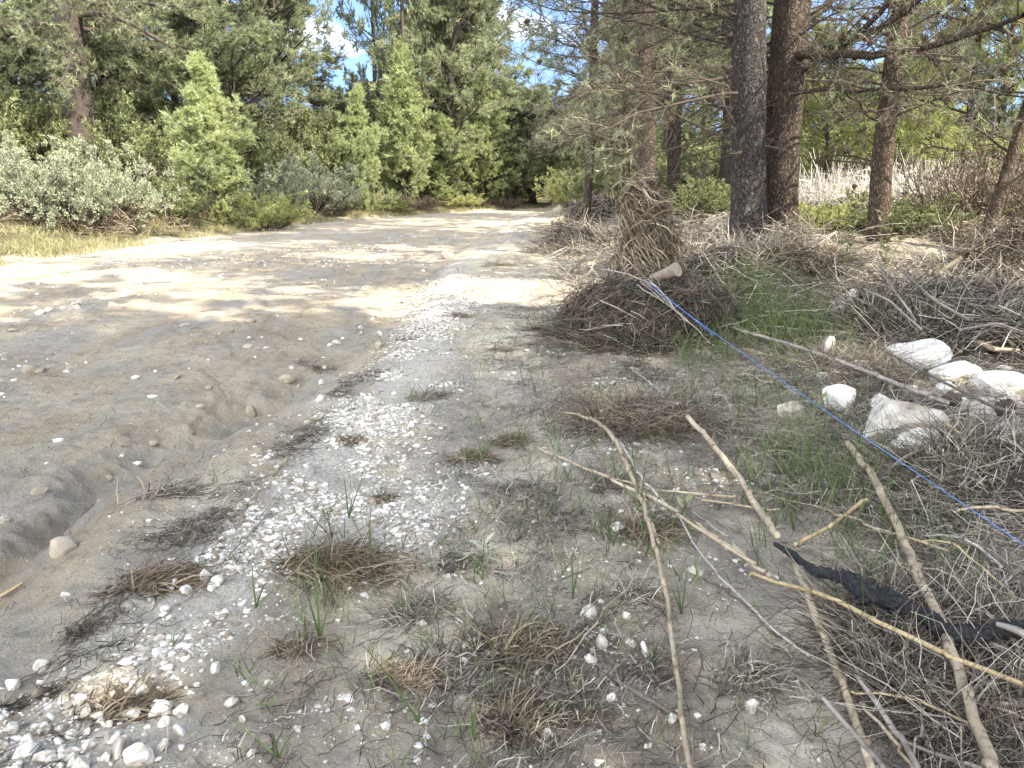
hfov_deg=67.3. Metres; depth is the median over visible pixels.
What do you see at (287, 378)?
stone
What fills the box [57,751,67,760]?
pebble
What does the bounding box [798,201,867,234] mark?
bush
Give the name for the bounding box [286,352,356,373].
dry tuft
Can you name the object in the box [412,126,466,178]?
tall shrub
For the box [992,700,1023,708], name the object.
cane
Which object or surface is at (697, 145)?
tall shrub
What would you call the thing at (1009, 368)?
stone
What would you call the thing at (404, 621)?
cane
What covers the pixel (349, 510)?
grass sprig
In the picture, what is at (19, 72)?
pine tree
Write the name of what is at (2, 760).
pebble
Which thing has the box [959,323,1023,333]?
branch
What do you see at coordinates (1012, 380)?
stone
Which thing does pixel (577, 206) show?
debris mound
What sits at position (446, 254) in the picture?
stone
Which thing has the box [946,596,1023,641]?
cane
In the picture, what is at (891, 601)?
charred branch
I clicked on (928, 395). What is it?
cane
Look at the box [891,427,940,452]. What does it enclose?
stone
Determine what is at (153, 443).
stone
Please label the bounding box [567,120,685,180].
tall shrub
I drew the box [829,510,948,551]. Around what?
cane
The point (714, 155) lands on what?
tall shrub
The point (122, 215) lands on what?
flood heap
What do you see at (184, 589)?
stone
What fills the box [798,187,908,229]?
bush
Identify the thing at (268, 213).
bush
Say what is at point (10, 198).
flood heap
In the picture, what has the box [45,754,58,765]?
pebble
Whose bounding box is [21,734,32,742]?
pebble
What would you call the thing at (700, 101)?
pine tree
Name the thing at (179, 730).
pebble
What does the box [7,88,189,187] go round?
tall shrub
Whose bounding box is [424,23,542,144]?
pine tree
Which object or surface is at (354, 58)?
sky
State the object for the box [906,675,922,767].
cane
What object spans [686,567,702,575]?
stone
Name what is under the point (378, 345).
stone
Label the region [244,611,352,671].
dry tuft
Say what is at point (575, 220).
bush
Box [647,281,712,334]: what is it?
cord
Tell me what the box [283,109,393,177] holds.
tall shrub
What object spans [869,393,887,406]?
stone
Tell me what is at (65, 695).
pebble
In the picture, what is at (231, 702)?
pebble
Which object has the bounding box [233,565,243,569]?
pebble
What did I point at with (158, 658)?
pebble
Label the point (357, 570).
dry tuft
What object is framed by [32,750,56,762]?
stone
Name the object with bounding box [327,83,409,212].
young pine
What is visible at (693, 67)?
pine tree
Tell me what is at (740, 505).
cane
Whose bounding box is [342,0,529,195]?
pine tree
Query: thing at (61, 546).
stone
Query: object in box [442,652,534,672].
stick
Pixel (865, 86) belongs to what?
pine tree
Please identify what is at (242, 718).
pebble
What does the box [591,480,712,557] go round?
dry tuft
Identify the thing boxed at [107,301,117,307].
stone
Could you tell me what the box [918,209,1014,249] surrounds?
straw heap
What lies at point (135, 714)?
pebble
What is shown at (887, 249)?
weed
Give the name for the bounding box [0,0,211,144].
pine tree
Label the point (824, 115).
pine tree
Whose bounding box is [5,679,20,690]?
pebble
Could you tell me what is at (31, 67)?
pine tree
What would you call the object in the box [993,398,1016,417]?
pine cone
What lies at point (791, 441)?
dry tuft
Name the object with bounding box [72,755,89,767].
stone
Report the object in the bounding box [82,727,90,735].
pebble
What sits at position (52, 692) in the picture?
dry tuft
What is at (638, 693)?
stick
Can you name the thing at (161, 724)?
pebble
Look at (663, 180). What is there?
bush
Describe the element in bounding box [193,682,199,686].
pebble
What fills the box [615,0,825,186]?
pine tree
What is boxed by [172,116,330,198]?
tall shrub
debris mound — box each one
[511,202,620,258]
[542,181,621,223]
[678,217,828,289]
[733,226,872,283]
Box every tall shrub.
[0,77,135,166]
[0,89,47,158]
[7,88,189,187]
[98,101,253,183]
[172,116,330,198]
[217,107,348,186]
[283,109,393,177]
[328,120,424,173]
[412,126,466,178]
[466,141,569,202]
[534,133,604,179]
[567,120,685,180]
[655,115,811,191]
[657,129,720,160]
[713,115,873,183]
[842,110,995,181]
[858,94,1011,178]
[900,108,1022,176]
[941,116,1023,173]
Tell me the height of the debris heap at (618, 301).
1.222 m
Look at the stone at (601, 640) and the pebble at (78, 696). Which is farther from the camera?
the stone at (601, 640)
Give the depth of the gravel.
3.25 m
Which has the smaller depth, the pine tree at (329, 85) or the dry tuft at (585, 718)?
the dry tuft at (585, 718)
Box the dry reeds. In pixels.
[798,144,1021,228]
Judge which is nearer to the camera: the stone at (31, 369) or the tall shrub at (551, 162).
the stone at (31, 369)
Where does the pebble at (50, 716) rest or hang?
on the gravel
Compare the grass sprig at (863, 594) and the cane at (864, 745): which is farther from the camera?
the grass sprig at (863, 594)
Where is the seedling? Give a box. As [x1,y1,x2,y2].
[254,698,275,713]
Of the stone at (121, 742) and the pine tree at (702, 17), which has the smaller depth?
the stone at (121, 742)
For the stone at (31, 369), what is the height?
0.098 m
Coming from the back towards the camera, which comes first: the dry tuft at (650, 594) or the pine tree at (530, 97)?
the pine tree at (530, 97)
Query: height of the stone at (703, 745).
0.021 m
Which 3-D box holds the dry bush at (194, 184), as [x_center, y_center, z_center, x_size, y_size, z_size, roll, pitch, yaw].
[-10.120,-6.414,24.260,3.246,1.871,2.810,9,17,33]
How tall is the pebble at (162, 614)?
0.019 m
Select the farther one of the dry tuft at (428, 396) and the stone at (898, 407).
the dry tuft at (428, 396)
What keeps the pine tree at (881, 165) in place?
on the ground at (84, 458)
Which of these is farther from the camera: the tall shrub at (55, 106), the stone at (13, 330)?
the tall shrub at (55, 106)
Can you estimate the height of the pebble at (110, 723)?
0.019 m
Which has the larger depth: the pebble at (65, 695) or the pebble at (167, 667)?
the pebble at (167, 667)
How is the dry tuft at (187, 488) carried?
on the ground at (84, 458)
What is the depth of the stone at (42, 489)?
3.83 m
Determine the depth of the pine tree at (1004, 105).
24.51 m
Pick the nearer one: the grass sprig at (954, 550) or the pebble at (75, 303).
the grass sprig at (954, 550)
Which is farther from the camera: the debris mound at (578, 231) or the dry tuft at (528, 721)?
the debris mound at (578, 231)
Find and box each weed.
[320,506,332,539]
[473,412,489,427]
[594,380,615,405]
[665,372,679,398]
[677,493,693,519]
[810,392,828,416]
[836,220,860,274]
[870,209,911,272]
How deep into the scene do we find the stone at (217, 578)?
2.60 m
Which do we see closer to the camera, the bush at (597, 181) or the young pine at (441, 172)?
the bush at (597, 181)
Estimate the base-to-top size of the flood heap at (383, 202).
1.324 m
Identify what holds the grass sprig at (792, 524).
on the ground at (84, 458)
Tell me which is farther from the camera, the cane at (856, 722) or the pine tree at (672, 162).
the pine tree at (672, 162)
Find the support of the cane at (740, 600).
on the ground at (84, 458)
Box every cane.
[114,491,281,646]
[220,458,286,526]
[357,595,447,645]
[535,446,756,564]
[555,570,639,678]
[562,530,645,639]
[563,411,692,767]
[576,466,735,497]
[605,424,679,513]
[613,442,660,544]
[631,366,665,399]
[679,516,813,658]
[685,414,780,537]
[685,505,746,553]
[693,520,770,576]
[697,497,779,510]
[703,578,782,640]
[732,326,949,404]
[734,321,884,334]
[741,348,814,366]
[749,572,1023,687]
[790,560,875,767]
[794,498,868,546]
[818,695,886,767]
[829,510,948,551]
[844,440,998,767]
[851,691,985,730]
[854,675,920,767]
[859,615,1023,705]
[859,701,911,765]
[871,648,1023,719]
[887,433,960,472]
[899,741,981,767]
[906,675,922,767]
[910,539,1018,599]
[921,534,1002,567]
[939,256,962,273]
[945,424,1023,446]
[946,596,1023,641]
[953,505,1023,512]
[958,458,976,487]
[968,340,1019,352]
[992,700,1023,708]
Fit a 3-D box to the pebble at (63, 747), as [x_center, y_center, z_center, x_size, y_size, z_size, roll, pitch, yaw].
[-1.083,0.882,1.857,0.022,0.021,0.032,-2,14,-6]
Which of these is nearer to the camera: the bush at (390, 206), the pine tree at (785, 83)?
the pine tree at (785, 83)
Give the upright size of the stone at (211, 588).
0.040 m
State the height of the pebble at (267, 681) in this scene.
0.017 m
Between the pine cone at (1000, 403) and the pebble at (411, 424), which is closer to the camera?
the pine cone at (1000, 403)
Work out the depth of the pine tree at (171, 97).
34.73 m
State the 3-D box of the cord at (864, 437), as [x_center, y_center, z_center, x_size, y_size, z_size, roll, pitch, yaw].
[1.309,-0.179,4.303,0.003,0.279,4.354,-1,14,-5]
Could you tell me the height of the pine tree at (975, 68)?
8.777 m
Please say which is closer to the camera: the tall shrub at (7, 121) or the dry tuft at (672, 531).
the dry tuft at (672, 531)
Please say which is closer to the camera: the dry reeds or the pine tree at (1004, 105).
the dry reeds
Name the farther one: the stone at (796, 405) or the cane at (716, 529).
the stone at (796, 405)
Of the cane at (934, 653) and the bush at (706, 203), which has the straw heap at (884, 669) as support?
the cane at (934, 653)
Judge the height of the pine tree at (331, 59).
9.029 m
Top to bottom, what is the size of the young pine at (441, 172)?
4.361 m
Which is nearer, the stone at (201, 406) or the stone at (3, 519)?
the stone at (3, 519)
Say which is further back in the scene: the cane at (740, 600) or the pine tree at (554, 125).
the pine tree at (554, 125)
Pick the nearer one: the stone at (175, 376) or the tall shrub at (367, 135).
the stone at (175, 376)
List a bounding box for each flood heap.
[0,185,80,220]
[38,190,164,235]
[204,189,272,221]
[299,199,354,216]
[351,187,423,212]
[425,187,496,208]
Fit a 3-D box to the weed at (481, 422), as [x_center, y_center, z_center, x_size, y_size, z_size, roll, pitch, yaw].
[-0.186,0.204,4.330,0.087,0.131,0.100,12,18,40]
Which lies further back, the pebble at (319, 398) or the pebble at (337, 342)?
the pebble at (337, 342)
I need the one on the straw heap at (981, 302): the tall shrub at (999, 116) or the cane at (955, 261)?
the cane at (955, 261)
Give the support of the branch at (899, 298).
on the straw heap at (981, 302)
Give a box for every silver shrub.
[0,129,128,219]
[1,134,186,231]
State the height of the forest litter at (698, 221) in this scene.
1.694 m
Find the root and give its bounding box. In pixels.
[742,598,796,640]
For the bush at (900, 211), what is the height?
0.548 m
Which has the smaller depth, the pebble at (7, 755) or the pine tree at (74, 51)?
the pebble at (7, 755)
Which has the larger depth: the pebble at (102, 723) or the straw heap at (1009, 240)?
the straw heap at (1009, 240)
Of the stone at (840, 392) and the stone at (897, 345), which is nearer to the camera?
the stone at (840, 392)
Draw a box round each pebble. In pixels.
[0,757,7,763]
[3,752,10,758]
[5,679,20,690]
[13,760,22,765]
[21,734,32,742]
[30,723,41,730]
[37,723,51,735]
[40,722,50,733]
[44,307,52,311]
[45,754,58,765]
[46,712,55,720]
[53,737,64,744]
[56,762,63,767]
[57,744,67,753]
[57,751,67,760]
[58,690,68,700]
[64,751,78,761]
[65,731,76,739]
[65,746,79,753]
[66,755,78,767]
[69,709,73,716]
[70,301,79,305]
[74,694,86,700]
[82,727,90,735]
[82,737,96,751]
[90,711,103,718]
[99,720,105,726]
[105,720,112,726]
[110,731,121,743]
[121,289,130,295]
[124,685,135,692]
[127,707,140,718]
[132,683,147,696]
[155,655,164,661]
[157,715,170,727]
[159,612,167,616]
[160,606,169,612]
[162,663,172,670]
[166,614,175,620]
[172,703,187,715]
[173,723,185,736]
[178,744,185,750]
[193,558,201,563]
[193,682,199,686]
[210,661,220,674]
[224,696,239,707]
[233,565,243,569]
[239,715,245,722]
[255,548,261,554]
[264,679,273,685]
[316,395,323,401]
[332,340,340,344]
[408,421,414,427]
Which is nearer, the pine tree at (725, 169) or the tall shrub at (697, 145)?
the pine tree at (725, 169)
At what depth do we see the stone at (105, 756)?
1.82 m
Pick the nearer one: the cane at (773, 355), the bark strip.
the bark strip
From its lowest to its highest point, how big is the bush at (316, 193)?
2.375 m
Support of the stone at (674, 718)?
on the ground at (84, 458)
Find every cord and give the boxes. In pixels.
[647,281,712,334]
[647,283,1023,544]
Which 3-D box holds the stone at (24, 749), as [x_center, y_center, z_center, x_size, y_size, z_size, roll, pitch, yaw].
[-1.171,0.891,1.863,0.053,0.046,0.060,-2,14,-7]
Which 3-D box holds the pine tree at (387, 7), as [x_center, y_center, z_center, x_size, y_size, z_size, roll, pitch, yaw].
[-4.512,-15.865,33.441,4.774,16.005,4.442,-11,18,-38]
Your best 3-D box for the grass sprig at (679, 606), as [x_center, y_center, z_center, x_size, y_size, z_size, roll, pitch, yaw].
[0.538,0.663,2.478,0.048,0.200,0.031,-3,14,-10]
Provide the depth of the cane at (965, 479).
3.16 m
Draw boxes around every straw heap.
[537,368,766,458]
[726,518,1023,767]
[770,231,1023,373]
[774,315,971,395]
[814,387,1023,545]
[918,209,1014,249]
[921,208,1023,286]
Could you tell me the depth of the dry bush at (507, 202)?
36.79 m
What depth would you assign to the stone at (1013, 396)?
4.17 m
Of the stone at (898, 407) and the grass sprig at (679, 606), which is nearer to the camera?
the grass sprig at (679, 606)
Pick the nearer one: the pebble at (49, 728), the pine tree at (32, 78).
the pebble at (49, 728)
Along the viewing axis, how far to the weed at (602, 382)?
4.65 m
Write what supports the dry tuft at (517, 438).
on the ground at (84, 458)
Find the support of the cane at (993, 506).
on the straw heap at (1000, 465)
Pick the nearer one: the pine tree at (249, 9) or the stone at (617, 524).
the stone at (617, 524)
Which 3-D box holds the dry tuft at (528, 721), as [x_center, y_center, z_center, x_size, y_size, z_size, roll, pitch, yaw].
[0.051,0.824,2.003,0.368,0.137,0.347,11,18,38]
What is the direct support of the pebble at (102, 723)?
on the ground at (84, 458)
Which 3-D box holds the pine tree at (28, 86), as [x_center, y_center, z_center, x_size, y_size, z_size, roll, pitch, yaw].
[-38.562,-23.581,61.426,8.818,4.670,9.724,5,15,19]
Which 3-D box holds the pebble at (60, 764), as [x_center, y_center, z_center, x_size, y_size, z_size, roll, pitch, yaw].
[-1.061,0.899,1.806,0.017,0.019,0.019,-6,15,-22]
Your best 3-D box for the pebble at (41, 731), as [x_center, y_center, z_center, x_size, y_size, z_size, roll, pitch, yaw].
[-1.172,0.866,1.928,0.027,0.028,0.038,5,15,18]
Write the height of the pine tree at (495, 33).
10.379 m
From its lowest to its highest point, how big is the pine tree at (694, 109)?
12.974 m
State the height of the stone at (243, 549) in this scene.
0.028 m
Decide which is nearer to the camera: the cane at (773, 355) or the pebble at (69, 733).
the pebble at (69, 733)
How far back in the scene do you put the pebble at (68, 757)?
1.83 m
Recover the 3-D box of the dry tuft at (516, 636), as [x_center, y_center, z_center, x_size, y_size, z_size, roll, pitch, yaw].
[0.025,0.700,2.285,0.483,0.216,0.519,14,19,43]
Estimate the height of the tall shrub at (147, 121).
3.149 m
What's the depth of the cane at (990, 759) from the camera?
2.12 m
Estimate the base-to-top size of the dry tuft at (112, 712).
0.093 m
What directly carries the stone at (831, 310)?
on the ground at (84, 458)
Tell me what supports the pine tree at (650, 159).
on the ground at (84, 458)
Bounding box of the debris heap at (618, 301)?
[512,247,772,364]
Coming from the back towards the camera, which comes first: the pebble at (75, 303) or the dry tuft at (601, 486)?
the pebble at (75, 303)
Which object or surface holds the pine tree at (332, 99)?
on the ground at (84, 458)
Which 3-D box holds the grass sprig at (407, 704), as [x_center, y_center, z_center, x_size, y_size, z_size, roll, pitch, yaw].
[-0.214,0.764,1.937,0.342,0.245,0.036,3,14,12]
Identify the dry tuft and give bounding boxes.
[0,688,47,714]
[28,675,81,705]
[51,610,111,649]
[54,669,198,739]
[84,536,236,616]
[116,456,249,508]
[195,502,246,528]
[222,499,447,618]
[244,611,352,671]
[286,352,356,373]
[323,429,370,448]
[342,623,481,703]
[347,571,477,647]
[359,482,406,508]
[385,327,427,343]
[395,369,466,405]
[405,536,506,587]
[423,583,615,692]
[439,429,523,468]
[442,308,479,317]
[458,667,610,761]
[476,254,521,266]
[477,418,549,452]
[481,335,522,358]
[506,307,555,331]
[554,690,623,742]
[571,456,649,498]
[587,559,699,614]
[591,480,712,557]
[669,634,815,728]
[761,424,827,453]
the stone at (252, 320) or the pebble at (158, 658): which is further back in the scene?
the stone at (252, 320)
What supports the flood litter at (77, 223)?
on the ground at (84, 458)
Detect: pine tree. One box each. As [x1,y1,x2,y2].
[0,0,87,158]
[0,0,97,118]
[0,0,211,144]
[0,0,218,172]
[0,0,234,141]
[0,15,44,91]
[1,0,140,119]
[1,69,57,99]
[44,76,163,112]
[52,0,229,138]
[84,0,318,148]
[121,0,325,187]
[168,83,324,119]
[181,0,373,158]
[198,0,350,143]
[223,0,335,136]
[286,83,386,139]
[286,90,394,135]
[328,0,410,184]
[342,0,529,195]
[350,0,452,198]
[364,0,533,185]
[366,8,447,131]
[415,0,545,162]
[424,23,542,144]
[468,0,809,239]
[490,0,716,224]
[492,0,635,225]
[495,83,578,203]
[501,88,585,169]
[511,0,766,182]
[532,33,701,162]
[560,7,697,160]
[562,0,768,206]
[568,0,1023,236]
[580,0,722,161]
[589,0,721,168]
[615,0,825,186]
[616,15,771,132]
[628,0,733,197]
[631,1,840,176]
[680,2,831,142]
[766,17,921,185]
[783,0,1007,242]
[803,69,876,146]
[804,61,974,145]
[805,58,984,173]
[834,0,1023,174]
[841,0,1023,178]
[906,39,1022,130]
[919,0,1023,139]
[936,1,1023,80]
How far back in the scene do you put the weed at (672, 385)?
4.86 m
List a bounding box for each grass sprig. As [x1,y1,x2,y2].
[228,719,300,757]
[251,564,275,607]
[302,548,331,638]
[344,478,361,517]
[360,642,472,722]
[470,693,476,741]
[571,544,578,597]
[596,442,645,511]
[673,566,687,613]
[769,451,805,529]
[861,559,882,622]
[941,513,992,573]
[969,571,977,605]
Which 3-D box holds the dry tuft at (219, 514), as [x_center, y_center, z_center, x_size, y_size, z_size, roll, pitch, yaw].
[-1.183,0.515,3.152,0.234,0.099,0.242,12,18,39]
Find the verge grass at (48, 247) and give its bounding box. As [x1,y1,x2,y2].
[0,196,549,266]
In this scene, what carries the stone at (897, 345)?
on the ground at (84, 458)
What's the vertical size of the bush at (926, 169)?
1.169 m
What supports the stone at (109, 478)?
on the ground at (84, 458)
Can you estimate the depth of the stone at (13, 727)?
1.93 m
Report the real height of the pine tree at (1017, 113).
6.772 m
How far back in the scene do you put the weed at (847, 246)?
7.28 m
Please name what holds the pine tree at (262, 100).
on the ground at (84, 458)
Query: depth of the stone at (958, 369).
4.86 m
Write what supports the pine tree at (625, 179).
on the ground at (84, 458)
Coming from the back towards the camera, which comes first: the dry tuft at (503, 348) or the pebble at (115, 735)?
the dry tuft at (503, 348)
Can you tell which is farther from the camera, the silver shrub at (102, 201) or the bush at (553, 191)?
the bush at (553, 191)
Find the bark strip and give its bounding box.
[996,621,1023,638]
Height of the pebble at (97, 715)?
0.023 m
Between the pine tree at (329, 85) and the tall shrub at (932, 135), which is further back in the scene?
the pine tree at (329, 85)
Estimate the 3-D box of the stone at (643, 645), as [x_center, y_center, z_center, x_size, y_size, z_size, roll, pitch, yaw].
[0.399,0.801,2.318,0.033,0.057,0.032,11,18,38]
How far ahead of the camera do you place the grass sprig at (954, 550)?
2.63 m
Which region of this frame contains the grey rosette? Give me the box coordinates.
[449,532,504,566]
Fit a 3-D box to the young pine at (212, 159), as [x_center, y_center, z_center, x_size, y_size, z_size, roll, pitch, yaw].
[-9.187,-7.020,22.170,3.324,5.032,4.161,2,14,8]
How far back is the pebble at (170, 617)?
2.38 m
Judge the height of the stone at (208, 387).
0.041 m
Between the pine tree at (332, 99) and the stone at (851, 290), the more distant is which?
the pine tree at (332, 99)
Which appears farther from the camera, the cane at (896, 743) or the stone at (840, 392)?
the stone at (840, 392)
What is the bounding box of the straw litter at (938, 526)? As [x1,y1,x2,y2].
[38,248,1023,767]
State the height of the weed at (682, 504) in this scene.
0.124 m
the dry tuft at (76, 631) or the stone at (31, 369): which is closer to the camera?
the dry tuft at (76, 631)
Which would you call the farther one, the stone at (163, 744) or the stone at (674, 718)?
the stone at (674, 718)
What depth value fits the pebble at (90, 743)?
1.86 m
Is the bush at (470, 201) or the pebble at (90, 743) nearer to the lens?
the pebble at (90, 743)
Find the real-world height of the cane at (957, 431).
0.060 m
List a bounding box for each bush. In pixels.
[108,170,216,220]
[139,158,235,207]
[206,189,315,231]
[235,148,370,215]
[305,176,365,210]
[357,196,416,211]
[407,194,443,210]
[440,193,488,207]
[485,194,523,207]
[532,166,617,209]
[545,215,610,232]
[550,152,683,200]
[599,151,718,206]
[664,173,730,223]
[691,180,730,200]
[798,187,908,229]
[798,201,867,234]
[834,192,1014,236]
[869,154,992,191]
[891,135,1023,226]
[906,141,1023,230]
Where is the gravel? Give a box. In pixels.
[0,232,1023,767]
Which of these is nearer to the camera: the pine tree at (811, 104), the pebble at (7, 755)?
the pebble at (7, 755)
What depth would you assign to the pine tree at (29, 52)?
26.29 m
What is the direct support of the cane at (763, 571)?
on the ground at (84, 458)
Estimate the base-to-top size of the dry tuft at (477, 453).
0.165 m
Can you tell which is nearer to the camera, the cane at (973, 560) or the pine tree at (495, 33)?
the cane at (973, 560)
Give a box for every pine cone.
[941,391,962,409]
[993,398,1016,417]
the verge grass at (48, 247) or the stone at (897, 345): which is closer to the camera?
the stone at (897, 345)
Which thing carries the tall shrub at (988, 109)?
on the ground at (84, 458)
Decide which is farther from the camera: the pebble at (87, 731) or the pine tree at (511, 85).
the pine tree at (511, 85)
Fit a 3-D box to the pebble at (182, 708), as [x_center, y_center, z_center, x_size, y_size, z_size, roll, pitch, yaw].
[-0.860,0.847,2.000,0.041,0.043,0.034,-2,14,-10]
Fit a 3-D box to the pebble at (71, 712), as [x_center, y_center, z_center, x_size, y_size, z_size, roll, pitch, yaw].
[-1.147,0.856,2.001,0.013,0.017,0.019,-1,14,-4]
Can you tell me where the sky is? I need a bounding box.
[0,0,1023,131]
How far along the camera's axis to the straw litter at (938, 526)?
3.03 m
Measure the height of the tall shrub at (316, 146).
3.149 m
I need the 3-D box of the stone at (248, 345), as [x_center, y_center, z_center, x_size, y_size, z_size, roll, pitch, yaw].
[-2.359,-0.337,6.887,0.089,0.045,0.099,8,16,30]
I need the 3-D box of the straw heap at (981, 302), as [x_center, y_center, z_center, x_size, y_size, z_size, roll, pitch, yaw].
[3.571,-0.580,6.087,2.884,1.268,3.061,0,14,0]
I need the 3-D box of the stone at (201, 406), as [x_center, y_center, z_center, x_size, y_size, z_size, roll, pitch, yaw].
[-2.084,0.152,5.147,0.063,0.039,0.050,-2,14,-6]
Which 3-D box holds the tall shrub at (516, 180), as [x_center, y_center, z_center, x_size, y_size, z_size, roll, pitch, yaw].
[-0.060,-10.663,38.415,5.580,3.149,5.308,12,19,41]
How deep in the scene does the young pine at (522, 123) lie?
39.39 m
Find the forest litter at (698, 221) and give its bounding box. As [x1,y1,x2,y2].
[523,195,1023,349]
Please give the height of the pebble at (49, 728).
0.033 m
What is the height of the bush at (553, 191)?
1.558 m
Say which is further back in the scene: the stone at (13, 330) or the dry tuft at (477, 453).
the stone at (13, 330)
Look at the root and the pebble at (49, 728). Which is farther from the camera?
the root
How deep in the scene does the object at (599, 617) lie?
2.34 m
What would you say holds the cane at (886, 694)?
on the straw heap at (884, 669)
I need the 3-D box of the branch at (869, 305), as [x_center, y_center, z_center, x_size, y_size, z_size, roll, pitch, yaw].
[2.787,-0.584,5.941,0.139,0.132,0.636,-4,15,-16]
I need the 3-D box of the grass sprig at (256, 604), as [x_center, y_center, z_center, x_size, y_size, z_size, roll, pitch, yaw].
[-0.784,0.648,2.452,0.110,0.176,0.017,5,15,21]
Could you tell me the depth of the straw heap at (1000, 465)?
3.29 m
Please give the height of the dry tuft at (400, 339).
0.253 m
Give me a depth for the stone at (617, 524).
3.06 m
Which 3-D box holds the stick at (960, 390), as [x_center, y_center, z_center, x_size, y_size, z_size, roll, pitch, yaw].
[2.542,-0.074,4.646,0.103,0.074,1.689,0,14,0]
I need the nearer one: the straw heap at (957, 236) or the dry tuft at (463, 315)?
the dry tuft at (463, 315)
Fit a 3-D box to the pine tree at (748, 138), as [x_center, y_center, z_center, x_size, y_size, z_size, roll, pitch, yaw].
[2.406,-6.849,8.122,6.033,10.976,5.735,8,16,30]
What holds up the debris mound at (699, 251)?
on the ground at (84, 458)
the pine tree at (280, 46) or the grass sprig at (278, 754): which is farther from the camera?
the pine tree at (280, 46)
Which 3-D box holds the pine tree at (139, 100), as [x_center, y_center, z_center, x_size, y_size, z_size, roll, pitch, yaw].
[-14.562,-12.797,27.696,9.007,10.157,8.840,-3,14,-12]
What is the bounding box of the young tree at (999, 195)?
[950,19,1023,240]
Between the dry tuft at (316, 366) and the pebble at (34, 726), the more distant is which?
the dry tuft at (316, 366)
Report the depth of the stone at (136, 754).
1.80 m
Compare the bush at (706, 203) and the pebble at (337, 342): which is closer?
the pebble at (337, 342)
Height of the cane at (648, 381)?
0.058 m
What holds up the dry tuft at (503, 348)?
on the ground at (84, 458)
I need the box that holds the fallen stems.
[687,351,1023,767]
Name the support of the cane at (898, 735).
on the straw heap at (884, 669)
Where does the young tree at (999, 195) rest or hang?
on the ground at (84, 458)
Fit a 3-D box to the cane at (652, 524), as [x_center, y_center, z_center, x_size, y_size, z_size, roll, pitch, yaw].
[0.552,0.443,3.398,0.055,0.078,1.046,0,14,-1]
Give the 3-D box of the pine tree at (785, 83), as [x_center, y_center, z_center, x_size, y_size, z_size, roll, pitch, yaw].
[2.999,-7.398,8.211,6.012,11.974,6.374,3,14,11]
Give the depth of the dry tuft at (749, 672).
2.15 m
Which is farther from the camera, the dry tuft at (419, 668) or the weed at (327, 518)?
the weed at (327, 518)
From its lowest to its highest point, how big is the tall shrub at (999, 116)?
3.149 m
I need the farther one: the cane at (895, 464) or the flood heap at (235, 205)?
the flood heap at (235, 205)
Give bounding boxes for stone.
[0,516,9,523]
[6,723,18,733]
[7,328,17,331]
[12,740,40,761]
[21,365,46,373]
[31,485,47,494]
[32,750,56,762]
[33,658,50,672]
[49,536,77,559]
[60,592,70,597]
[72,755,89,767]
[80,705,91,717]
[99,752,110,761]
[105,475,113,481]
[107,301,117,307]
[111,734,131,761]
[122,742,154,765]
[148,699,171,716]
[149,441,158,446]
[157,737,170,751]
[171,374,180,378]
[179,322,190,325]
[180,585,191,594]
[195,404,204,408]
[200,569,212,580]
[204,385,212,389]
[207,582,215,591]
[211,575,223,583]
[236,546,248,553]
[242,343,252,348]
[244,318,255,322]
[244,405,256,416]
[278,374,296,383]
[374,341,382,350]
[440,251,454,258]
[543,728,553,737]
[580,604,596,621]
[584,654,597,664]
[593,759,603,766]
[596,634,607,649]
[606,693,616,701]
[609,521,624,533]
[622,611,630,619]
[623,638,636,647]
[640,641,649,656]
[665,713,677,723]
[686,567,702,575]
[699,743,706,750]
[745,699,758,714]
[777,401,805,421]
[820,336,835,354]
[822,384,855,411]
[825,303,845,314]
[837,289,858,309]
[860,398,949,446]
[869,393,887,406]
[886,343,902,354]
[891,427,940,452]
[892,338,952,371]
[928,361,982,382]
[934,381,961,394]
[951,397,969,412]
[968,397,996,419]
[970,370,1023,398]
[995,365,1011,370]
[997,394,1023,410]
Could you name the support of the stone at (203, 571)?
on the ground at (84, 458)
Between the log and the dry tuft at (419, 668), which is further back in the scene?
the log
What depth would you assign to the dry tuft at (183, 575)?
2.60 m
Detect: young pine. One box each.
[132,50,257,218]
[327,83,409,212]
[365,39,439,198]
[406,111,479,205]
[439,67,524,199]
[501,119,541,199]
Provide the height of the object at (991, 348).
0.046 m
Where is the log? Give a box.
[649,262,681,282]
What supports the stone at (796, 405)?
on the ground at (84, 458)
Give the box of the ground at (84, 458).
[0,102,1023,767]
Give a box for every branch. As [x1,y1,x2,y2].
[773,542,1023,643]
[838,295,895,323]
[863,289,922,330]
[876,249,915,320]
[903,271,970,320]
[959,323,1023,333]
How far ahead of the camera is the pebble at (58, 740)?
1.88 m
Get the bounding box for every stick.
[0,582,23,597]
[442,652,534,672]
[614,678,672,713]
[866,340,1023,414]
[892,427,960,439]
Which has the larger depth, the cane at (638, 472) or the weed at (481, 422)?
the weed at (481, 422)
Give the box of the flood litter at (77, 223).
[0,187,435,239]
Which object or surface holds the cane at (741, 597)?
on the straw heap at (884, 669)
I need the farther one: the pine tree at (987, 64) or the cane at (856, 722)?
the pine tree at (987, 64)

